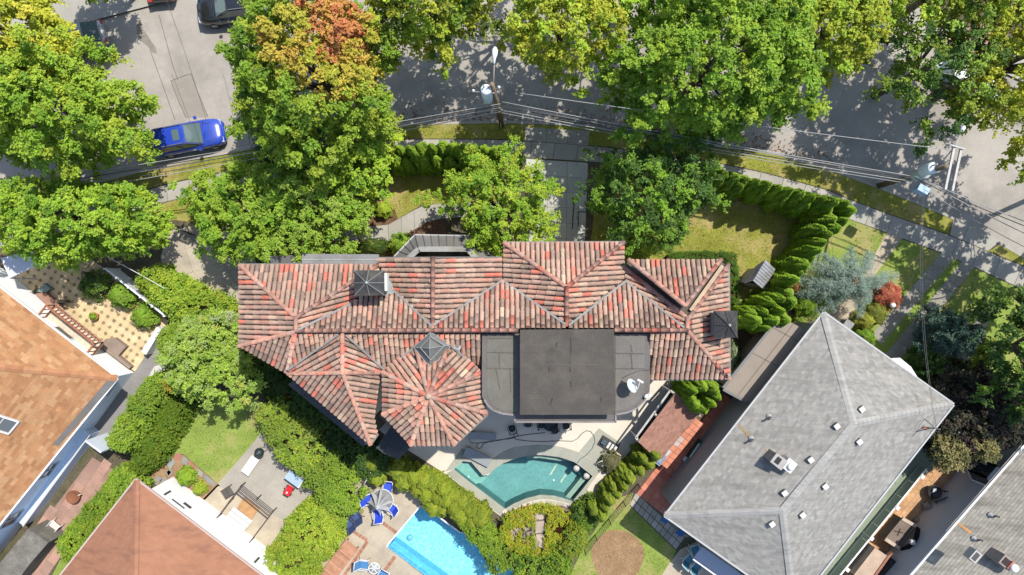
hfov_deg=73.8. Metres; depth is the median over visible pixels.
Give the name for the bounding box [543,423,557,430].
garden table
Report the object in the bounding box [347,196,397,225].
mulch bed
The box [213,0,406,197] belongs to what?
maple tree
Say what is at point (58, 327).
window
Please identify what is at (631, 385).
satellite dish
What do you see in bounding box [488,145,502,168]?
arborvitae
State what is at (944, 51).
street tree
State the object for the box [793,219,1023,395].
side lawn
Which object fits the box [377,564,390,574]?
patio chair
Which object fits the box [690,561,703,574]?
patio chair
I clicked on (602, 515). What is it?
arborvitae
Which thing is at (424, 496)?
round bush
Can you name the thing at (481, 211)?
ginkgo tree
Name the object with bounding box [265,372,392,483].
boundary hedge
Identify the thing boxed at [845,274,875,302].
garden path
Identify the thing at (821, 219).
arborvitae
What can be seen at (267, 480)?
back terrace
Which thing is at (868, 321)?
boxwood
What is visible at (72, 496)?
fire bowl
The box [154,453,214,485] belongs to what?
stepping path
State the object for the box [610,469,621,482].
arborvitae
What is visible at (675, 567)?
side path
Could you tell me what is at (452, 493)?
round bush
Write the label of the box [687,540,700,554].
patio chair
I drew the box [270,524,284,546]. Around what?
grass strip
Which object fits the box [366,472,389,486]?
round bush
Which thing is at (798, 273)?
arborvitae
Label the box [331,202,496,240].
garden path
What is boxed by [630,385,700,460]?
pergola
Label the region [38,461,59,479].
window
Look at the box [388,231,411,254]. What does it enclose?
entrance shrub
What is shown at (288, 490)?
toy car
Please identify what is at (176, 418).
boundary hedge
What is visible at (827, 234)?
arborvitae
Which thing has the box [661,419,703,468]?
outdoor counter
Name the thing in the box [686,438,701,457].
covered barbecue
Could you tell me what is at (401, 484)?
round bush
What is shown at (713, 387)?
arborvitae
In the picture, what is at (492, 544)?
boundary hedge
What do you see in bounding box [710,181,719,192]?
arborvitae
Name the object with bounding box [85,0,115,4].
street tree
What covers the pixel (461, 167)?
arborvitae
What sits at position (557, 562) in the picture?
boundary hedge
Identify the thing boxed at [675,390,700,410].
arborvitae
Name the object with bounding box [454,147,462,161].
arborvitae
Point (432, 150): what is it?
arborvitae
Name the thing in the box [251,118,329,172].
ground cover
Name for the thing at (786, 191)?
arborvitae
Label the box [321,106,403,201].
young tree
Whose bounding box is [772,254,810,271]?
arborvitae
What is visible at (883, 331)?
garden path
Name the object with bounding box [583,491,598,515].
arborvitae
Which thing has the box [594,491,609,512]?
arborvitae
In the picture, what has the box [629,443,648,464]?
arborvitae
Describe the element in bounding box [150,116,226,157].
parked suv
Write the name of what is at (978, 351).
shrub
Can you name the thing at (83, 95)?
maple tree
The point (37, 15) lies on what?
maple tree
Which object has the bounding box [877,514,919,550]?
outdoor oven
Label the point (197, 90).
street crack
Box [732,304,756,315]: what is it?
arborvitae
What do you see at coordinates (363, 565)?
patio chair
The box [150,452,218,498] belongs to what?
soil border
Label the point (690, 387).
arborvitae
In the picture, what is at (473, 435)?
sun lounger
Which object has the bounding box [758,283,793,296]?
arborvitae
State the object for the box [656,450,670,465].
gas grill
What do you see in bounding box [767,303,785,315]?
arborvitae
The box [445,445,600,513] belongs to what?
pool coping
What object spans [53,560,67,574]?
grass strip
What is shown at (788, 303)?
arborvitae
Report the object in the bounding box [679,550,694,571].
patio chair
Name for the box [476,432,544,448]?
garden hose
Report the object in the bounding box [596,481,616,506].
arborvitae
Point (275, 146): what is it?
overhead line
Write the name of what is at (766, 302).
arborvitae
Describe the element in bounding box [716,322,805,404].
carport
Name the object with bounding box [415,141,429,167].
arborvitae
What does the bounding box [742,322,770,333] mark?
arborvitae
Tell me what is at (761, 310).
arborvitae
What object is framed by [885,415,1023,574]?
house
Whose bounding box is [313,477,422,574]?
pool terrace
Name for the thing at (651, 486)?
tile terrace
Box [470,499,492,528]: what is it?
round bush
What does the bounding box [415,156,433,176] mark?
arborvitae
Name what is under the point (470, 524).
round bush
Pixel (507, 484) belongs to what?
swimming pool
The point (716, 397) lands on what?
arborvitae
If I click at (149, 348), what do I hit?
garden wall
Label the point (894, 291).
barberry
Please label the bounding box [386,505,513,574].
swimming pool
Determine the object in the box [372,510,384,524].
patio chair
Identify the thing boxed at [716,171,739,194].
arborvitae
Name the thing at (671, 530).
stepping terrace
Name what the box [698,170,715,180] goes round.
arborvitae
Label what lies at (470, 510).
round bush
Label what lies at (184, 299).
vine hedge
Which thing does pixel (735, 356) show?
shrub
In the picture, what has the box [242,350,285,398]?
boundary hedge
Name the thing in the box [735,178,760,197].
arborvitae
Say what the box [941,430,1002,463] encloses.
shrub
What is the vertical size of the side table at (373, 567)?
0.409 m
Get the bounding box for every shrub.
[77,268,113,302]
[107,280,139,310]
[130,302,161,331]
[163,378,178,394]
[175,465,197,486]
[192,479,209,494]
[354,237,391,256]
[360,195,376,209]
[374,200,393,218]
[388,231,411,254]
[556,521,589,559]
[598,448,622,473]
[605,226,628,240]
[624,234,659,259]
[731,338,740,370]
[791,282,799,292]
[791,314,807,323]
[793,292,818,316]
[904,333,953,385]
[924,429,971,473]
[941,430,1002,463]
[967,338,1006,366]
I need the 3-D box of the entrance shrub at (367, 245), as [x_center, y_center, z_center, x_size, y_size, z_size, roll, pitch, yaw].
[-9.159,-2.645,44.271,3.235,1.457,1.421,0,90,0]
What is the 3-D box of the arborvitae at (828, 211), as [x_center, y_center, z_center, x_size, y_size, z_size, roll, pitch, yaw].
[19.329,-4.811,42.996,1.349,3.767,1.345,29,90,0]
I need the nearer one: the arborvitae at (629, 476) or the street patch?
the arborvitae at (629, 476)
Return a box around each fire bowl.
[66,490,81,503]
[926,485,941,498]
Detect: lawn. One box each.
[130,177,360,238]
[171,400,261,482]
[360,164,514,217]
[570,492,675,574]
[591,165,806,303]
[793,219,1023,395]
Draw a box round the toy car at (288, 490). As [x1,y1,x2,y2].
[283,484,294,496]
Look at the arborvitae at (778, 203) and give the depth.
43.11 m
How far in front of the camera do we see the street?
45.00 m
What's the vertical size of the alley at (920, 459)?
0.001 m
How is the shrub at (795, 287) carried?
on the front lawn at (693, 240)
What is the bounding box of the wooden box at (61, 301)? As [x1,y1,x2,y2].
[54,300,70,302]
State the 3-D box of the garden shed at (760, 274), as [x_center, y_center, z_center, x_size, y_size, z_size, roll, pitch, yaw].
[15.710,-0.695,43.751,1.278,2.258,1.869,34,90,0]
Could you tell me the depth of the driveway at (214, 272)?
44.87 m
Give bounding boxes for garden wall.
[142,326,165,354]
[149,364,165,375]
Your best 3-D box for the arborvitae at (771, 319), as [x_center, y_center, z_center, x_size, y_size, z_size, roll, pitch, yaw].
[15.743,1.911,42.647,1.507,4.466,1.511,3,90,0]
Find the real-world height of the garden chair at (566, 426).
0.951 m
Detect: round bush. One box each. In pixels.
[366,450,380,471]
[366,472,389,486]
[385,453,411,479]
[393,476,410,491]
[401,460,416,477]
[407,461,425,487]
[409,485,421,497]
[416,465,436,491]
[418,489,432,504]
[422,501,440,517]
[427,468,443,492]
[430,492,440,504]
[436,474,451,496]
[436,506,447,517]
[437,494,452,507]
[446,501,460,515]
[448,482,459,500]
[449,510,466,524]
[455,487,474,510]
[464,497,481,518]
[466,518,475,529]
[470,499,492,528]
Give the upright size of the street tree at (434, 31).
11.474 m
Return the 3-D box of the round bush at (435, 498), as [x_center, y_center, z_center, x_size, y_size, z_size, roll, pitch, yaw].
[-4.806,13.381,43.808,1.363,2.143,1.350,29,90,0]
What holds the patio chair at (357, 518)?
on the pool terrace at (368, 538)
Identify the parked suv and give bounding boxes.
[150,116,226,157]
[196,0,265,28]
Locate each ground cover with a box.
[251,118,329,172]
[912,354,1003,416]
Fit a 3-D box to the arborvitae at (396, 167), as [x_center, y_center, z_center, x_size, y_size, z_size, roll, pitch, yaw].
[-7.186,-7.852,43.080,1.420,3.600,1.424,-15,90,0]
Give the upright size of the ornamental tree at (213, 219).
6.728 m
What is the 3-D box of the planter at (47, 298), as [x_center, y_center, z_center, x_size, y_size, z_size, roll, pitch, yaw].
[-30.188,0.896,44.690,1.996,0.380,0.551,44,90,0]
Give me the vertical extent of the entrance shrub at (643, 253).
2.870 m
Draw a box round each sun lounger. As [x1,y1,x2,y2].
[463,446,491,466]
[469,431,495,440]
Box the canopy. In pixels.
[1,251,51,278]
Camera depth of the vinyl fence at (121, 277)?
43.60 m
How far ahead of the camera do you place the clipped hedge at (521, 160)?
44.00 m
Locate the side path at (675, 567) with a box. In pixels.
[662,541,736,574]
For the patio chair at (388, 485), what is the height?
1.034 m
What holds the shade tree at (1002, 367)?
on the side lawn at (837, 245)
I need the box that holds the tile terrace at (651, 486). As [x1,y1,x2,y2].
[635,393,730,513]
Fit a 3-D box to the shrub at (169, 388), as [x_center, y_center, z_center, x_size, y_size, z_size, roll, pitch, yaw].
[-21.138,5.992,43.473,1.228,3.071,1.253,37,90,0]
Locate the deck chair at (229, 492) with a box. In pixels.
[220,484,234,499]
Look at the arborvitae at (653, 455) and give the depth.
42.23 m
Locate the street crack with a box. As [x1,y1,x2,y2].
[150,16,610,118]
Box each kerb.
[46,3,1023,80]
[47,121,1023,257]
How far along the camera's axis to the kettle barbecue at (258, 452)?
44.01 m
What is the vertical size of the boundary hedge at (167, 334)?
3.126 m
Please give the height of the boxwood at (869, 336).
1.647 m
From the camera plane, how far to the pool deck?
44.87 m
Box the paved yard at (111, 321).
[14,250,168,370]
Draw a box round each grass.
[151,125,1015,324]
[177,404,671,574]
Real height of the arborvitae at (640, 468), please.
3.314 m
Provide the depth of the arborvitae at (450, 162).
42.38 m
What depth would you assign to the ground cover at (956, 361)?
44.14 m
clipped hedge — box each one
[512,152,526,168]
[666,249,740,309]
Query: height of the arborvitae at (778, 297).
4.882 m
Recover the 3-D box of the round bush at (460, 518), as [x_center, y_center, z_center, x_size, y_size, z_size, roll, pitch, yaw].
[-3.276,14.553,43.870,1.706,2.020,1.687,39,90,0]
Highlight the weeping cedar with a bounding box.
[794,244,899,318]
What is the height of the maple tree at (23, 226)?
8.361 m
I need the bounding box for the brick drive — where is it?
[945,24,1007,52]
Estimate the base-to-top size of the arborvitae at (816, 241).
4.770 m
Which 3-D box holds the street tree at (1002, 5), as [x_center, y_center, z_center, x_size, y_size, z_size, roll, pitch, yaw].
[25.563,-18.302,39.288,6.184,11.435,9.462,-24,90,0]
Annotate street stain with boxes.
[136,19,156,53]
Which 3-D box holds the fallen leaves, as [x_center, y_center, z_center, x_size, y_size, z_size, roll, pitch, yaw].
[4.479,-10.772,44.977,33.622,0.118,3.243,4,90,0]
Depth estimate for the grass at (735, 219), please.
44.85 m
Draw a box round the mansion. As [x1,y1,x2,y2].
[237,234,737,459]
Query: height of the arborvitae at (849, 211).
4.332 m
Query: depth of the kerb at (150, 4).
44.85 m
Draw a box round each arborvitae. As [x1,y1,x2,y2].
[388,154,406,177]
[394,145,406,159]
[402,156,416,175]
[405,145,414,157]
[410,147,421,173]
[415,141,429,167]
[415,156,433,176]
[427,143,438,159]
[430,155,444,176]
[435,140,448,161]
[443,155,459,175]
[446,141,459,156]
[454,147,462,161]
[458,155,475,173]
[459,142,468,154]
[469,143,478,154]
[479,144,490,157]
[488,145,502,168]
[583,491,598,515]
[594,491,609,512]
[595,506,607,521]
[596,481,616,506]
[603,473,616,491]
[604,479,622,499]
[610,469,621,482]
[612,476,628,490]
[614,460,625,475]
[621,463,635,484]
[623,455,636,472]
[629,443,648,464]
[629,456,644,475]
[636,449,656,470]
[640,444,660,460]
[670,380,697,394]
[671,382,696,403]
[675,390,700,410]
[677,380,707,391]
[691,400,708,413]
[695,391,706,396]
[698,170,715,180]
[698,395,716,407]
[704,380,719,395]
[707,393,721,400]
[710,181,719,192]
[714,169,728,187]
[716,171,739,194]
[718,182,743,201]
[728,173,750,195]
[730,308,761,329]
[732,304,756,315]
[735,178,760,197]
[737,180,772,203]
[741,301,768,316]
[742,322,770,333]
[743,190,761,205]
[744,293,775,307]
[750,290,785,302]
[752,184,782,204]
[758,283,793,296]
[759,196,788,212]
[760,186,793,204]
[761,312,779,325]
[766,270,799,289]
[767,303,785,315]
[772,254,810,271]
[773,188,805,211]
[777,201,810,217]
[777,296,797,310]
[778,250,815,263]
[779,267,804,276]
[779,312,790,326]
[782,244,821,255]
[788,236,826,247]
[789,221,826,242]
[793,230,832,242]
[797,213,836,225]
[798,191,815,201]
[798,196,839,218]
[798,208,832,219]
[802,193,827,214]
[808,223,841,234]
[832,205,856,217]
[833,198,850,209]
[836,215,848,226]
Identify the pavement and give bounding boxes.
[0,0,1023,76]
[0,139,1023,286]
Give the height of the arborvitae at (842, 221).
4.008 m
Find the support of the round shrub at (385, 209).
on the mulch bed at (377, 221)
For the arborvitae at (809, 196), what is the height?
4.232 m
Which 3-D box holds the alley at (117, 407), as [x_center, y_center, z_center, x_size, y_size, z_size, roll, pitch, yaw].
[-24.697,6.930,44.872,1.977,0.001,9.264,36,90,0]
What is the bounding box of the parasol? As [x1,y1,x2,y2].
[367,488,392,515]
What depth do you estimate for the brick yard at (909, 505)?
44.86 m
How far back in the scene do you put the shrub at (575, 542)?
43.14 m
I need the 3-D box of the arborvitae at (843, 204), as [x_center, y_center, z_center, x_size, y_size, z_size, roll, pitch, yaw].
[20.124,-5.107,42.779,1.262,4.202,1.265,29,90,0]
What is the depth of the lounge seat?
44.66 m
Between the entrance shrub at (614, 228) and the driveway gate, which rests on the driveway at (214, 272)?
the driveway gate
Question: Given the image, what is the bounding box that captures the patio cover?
[686,546,741,574]
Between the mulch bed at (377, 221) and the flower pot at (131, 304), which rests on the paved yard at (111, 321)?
the flower pot at (131, 304)
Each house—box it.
[0,267,133,574]
[59,477,278,574]
[660,312,954,574]
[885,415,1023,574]
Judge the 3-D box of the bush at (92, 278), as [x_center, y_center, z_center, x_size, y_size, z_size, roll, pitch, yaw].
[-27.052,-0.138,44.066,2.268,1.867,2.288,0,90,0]
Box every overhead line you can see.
[16,104,499,190]
[113,260,164,288]
[166,0,249,148]
[502,101,910,183]
[520,93,949,149]
[915,176,1023,246]
[920,178,936,429]
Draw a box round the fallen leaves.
[330,98,832,164]
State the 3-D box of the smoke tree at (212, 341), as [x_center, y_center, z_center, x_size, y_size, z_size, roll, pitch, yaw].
[-18.290,3.338,42.199,4.548,5.615,4.128,0,90,0]
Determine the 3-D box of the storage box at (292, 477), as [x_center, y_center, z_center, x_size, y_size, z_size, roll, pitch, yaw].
[-14.082,12.389,44.500,1.150,0.760,0.640,36,90,0]
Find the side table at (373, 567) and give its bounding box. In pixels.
[368,562,379,573]
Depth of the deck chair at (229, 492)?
44.67 m
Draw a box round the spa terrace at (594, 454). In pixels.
[579,429,620,462]
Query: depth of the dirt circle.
44.86 m
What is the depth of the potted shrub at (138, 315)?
43.88 m
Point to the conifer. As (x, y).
(954, 329)
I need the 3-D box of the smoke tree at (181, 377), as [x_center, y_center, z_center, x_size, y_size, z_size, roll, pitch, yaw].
[-18.512,5.247,42.127,5.781,5.764,6.844,-28,90,0]
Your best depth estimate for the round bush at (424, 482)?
43.06 m
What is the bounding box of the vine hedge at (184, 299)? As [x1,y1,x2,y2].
[134,262,239,340]
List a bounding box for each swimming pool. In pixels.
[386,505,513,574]
[454,455,591,507]
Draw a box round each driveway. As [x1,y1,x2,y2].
[161,225,255,308]
[525,127,589,240]
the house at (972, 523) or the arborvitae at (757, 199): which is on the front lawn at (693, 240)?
the arborvitae at (757, 199)
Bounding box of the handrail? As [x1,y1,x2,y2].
[571,203,587,228]
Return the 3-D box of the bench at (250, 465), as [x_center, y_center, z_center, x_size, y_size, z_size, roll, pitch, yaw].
[-17.083,11.622,44.690,0.580,0.380,1.240,35,90,0]
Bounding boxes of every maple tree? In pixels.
[0,0,86,86]
[0,21,162,183]
[0,169,177,273]
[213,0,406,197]
[591,0,853,154]
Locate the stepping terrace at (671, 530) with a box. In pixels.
[630,494,692,548]
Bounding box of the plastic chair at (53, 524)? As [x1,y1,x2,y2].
[46,517,65,531]
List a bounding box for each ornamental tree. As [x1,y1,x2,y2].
[166,149,312,267]
[238,151,385,262]
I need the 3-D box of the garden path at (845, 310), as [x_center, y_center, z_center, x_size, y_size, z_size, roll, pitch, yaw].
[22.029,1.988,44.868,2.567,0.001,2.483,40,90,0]
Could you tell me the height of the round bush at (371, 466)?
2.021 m
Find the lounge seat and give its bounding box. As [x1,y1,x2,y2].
[598,435,619,453]
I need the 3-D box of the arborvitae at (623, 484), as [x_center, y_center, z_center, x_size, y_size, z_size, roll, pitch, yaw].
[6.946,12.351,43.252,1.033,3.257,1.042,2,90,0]
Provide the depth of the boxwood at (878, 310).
43.78 m
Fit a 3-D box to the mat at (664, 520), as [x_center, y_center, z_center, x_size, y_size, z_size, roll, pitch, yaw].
[10.045,15.289,44.845,0.454,0.030,0.328,32,90,0]
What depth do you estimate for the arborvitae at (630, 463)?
43.44 m
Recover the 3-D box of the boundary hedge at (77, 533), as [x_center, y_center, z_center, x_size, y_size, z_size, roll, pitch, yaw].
[-26.220,14.412,43.773,3.036,2.610,7.485,39,90,0]
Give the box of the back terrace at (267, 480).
[203,433,314,546]
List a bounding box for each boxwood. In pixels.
[850,310,875,329]
[852,325,875,343]
[861,300,887,327]
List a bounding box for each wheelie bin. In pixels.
[840,319,853,329]
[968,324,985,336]
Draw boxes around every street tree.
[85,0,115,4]
[363,0,505,80]
[497,0,628,98]
[512,0,565,42]
[589,0,697,30]
[781,0,892,89]
[843,0,958,34]
[860,0,1013,158]
[902,0,1023,38]
[929,0,1023,170]
[1006,161,1023,185]
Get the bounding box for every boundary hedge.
[55,461,155,563]
[104,368,179,453]
[126,393,201,474]
[155,319,208,369]
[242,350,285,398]
[253,394,332,476]
[262,493,348,574]
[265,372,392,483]
[301,450,370,518]
[432,470,520,574]
[510,546,575,574]
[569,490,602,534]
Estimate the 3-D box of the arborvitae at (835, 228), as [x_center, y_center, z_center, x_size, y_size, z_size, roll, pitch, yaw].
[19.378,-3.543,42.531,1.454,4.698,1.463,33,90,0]
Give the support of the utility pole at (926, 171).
on the street
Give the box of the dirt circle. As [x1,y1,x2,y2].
[591,530,643,574]
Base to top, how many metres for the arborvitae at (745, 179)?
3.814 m
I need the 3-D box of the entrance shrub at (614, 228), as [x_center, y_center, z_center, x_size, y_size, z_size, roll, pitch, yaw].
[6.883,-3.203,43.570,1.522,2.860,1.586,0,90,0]
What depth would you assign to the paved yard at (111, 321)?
44.86 m
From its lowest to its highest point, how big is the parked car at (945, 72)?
1.518 m
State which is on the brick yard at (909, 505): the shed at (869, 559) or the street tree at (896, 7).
the shed at (869, 559)
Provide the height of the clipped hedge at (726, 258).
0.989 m
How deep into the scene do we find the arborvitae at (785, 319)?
41.12 m
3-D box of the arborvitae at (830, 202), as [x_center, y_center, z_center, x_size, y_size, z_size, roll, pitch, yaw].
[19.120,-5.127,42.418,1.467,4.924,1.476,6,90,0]
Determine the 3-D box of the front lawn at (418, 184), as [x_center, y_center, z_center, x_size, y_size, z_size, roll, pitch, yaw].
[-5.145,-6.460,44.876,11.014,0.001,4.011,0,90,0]
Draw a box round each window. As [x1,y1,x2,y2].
[0,509,24,529]
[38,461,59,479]
[54,326,74,339]
[106,381,117,395]
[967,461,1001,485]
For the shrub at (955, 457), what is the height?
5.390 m
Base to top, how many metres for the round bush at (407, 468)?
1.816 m
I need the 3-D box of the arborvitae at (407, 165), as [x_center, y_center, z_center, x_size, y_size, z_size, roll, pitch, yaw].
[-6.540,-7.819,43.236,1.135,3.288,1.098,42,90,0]
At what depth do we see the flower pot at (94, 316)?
44.40 m
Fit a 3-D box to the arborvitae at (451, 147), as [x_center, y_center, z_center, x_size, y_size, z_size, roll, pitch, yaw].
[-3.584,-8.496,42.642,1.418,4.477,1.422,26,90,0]
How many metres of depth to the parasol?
43.68 m
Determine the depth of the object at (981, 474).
42.25 m
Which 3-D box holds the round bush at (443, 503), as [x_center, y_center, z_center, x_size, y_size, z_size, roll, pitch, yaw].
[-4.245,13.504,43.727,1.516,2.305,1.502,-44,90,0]
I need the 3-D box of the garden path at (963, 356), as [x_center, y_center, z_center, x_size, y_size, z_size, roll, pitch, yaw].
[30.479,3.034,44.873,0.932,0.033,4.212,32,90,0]
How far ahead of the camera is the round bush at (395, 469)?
43.27 m
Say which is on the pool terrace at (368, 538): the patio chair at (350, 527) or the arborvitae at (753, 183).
the patio chair at (350, 527)
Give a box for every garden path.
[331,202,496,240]
[829,300,855,331]
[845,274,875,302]
[862,233,901,275]
[874,253,954,343]
[886,262,973,357]
[957,308,991,359]
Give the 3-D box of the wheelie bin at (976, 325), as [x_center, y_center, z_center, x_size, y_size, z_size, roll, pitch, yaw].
[30.140,2.766,44.440,0.580,0.880,0.650,35,90,0]
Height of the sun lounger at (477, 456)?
0.680 m
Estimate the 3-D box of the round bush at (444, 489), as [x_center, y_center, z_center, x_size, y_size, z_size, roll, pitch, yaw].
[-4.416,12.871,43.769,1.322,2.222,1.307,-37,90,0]
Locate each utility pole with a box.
[472,47,503,129]
[876,125,965,195]
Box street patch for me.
[172,74,207,117]
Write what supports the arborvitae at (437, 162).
on the front lawn at (418, 184)
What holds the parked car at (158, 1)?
on the ground
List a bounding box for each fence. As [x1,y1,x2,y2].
[103,268,167,316]
[584,483,640,555]
[829,465,926,574]
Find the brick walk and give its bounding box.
[27,457,112,574]
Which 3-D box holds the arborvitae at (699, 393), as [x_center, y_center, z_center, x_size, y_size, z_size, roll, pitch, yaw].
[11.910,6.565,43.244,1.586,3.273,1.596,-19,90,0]
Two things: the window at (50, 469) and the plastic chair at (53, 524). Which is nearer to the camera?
the window at (50, 469)
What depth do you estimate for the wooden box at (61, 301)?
44.40 m
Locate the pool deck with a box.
[378,350,676,517]
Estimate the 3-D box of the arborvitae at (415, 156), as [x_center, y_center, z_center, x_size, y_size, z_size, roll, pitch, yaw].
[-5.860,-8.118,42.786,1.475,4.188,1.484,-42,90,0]
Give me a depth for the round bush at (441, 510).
43.12 m
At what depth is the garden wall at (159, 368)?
44.50 m
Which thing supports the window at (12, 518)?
in the house at (64, 377)
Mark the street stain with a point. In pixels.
(143, 37)
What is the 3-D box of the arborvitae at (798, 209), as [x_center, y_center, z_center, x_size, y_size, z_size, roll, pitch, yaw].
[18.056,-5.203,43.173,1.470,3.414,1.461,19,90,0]
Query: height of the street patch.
0.001 m
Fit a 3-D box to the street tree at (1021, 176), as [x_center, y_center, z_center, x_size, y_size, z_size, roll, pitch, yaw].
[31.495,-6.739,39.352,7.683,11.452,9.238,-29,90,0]
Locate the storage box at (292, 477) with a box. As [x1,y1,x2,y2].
[284,469,305,487]
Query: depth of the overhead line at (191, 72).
38.43 m
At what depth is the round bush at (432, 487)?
43.27 m
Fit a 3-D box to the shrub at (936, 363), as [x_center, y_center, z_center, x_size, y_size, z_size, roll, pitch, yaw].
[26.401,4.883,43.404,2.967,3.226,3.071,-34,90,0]
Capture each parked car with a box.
[68,19,109,54]
[148,0,174,3]
[930,59,997,107]
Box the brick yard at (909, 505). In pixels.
[842,462,956,574]
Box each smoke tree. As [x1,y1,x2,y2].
[153,307,268,413]
[163,308,243,373]
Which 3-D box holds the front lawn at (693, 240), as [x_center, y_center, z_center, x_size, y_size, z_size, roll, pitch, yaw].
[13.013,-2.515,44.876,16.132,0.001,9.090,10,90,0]
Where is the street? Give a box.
[0,0,1023,254]
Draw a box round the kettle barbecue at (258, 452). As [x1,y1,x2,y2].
[254,447,266,456]
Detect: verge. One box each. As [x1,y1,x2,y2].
[100,123,951,233]
[990,245,1023,264]
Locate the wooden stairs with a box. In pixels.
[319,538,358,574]
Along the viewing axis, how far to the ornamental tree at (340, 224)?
39.61 m
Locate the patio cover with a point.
(709, 561)
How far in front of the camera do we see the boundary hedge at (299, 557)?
43.19 m
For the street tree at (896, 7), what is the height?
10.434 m
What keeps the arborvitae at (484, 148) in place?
on the front lawn at (418, 184)
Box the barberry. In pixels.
[869,280,903,311]
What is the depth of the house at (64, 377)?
41.21 m
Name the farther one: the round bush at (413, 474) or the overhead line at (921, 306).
the round bush at (413, 474)
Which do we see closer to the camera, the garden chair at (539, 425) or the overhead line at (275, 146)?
the overhead line at (275, 146)
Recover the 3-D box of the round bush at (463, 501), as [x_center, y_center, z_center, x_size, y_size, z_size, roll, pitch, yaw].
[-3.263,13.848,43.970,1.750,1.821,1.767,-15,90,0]
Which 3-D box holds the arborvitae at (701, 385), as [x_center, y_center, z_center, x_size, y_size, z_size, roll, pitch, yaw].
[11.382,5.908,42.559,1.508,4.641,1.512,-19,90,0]
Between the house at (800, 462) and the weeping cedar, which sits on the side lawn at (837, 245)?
the weeping cedar
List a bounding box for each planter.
[36,292,65,309]
[101,337,133,368]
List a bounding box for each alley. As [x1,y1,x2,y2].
[95,349,162,451]
[823,414,968,574]
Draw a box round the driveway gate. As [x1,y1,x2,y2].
[173,228,196,235]
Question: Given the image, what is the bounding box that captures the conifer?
[904,304,987,357]
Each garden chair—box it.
[507,424,517,434]
[537,423,544,430]
[550,426,559,433]
[562,423,571,431]
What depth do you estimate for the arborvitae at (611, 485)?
43.42 m
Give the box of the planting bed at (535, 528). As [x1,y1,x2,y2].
[498,501,577,557]
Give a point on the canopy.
(15, 266)
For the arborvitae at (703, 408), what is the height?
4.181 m
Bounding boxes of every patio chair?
[343,518,355,535]
[349,509,364,527]
[353,557,370,571]
[358,490,373,507]
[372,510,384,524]
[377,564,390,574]
[382,481,393,492]
[385,503,399,518]
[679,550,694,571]
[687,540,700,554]
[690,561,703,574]
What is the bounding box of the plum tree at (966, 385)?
[922,359,1023,469]
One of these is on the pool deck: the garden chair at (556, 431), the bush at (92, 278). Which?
the garden chair at (556, 431)
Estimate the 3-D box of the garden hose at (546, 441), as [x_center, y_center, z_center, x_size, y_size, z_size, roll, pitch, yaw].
[1.296,10.477,44.845,8.352,0.044,2.165,0,90,0]
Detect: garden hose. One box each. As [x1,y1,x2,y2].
[468,431,594,462]
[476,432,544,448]
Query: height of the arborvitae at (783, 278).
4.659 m
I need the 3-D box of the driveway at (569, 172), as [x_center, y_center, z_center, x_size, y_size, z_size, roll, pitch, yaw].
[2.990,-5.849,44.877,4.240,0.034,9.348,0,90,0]
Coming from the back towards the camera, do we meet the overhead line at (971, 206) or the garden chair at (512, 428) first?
the garden chair at (512, 428)
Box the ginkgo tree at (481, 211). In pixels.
[412,133,565,267]
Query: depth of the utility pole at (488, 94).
35.95 m
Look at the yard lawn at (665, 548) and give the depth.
44.87 m
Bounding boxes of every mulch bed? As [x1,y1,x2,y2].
[300,220,447,256]
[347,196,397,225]
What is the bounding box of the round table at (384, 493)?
[371,489,393,511]
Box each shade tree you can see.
[569,127,730,256]
[964,281,1023,428]
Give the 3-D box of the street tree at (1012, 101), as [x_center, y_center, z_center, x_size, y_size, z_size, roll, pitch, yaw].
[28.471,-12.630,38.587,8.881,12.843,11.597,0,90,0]
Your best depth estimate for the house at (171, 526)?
41.39 m
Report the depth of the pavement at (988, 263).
44.86 m
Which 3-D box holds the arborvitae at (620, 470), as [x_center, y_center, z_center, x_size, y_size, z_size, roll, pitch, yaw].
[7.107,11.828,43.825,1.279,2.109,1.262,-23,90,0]
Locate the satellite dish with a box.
[621,370,644,392]
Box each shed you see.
[739,260,774,288]
[848,543,895,574]
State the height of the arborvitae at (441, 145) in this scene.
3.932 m
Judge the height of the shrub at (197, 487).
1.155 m
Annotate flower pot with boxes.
[88,312,99,319]
[127,302,135,308]

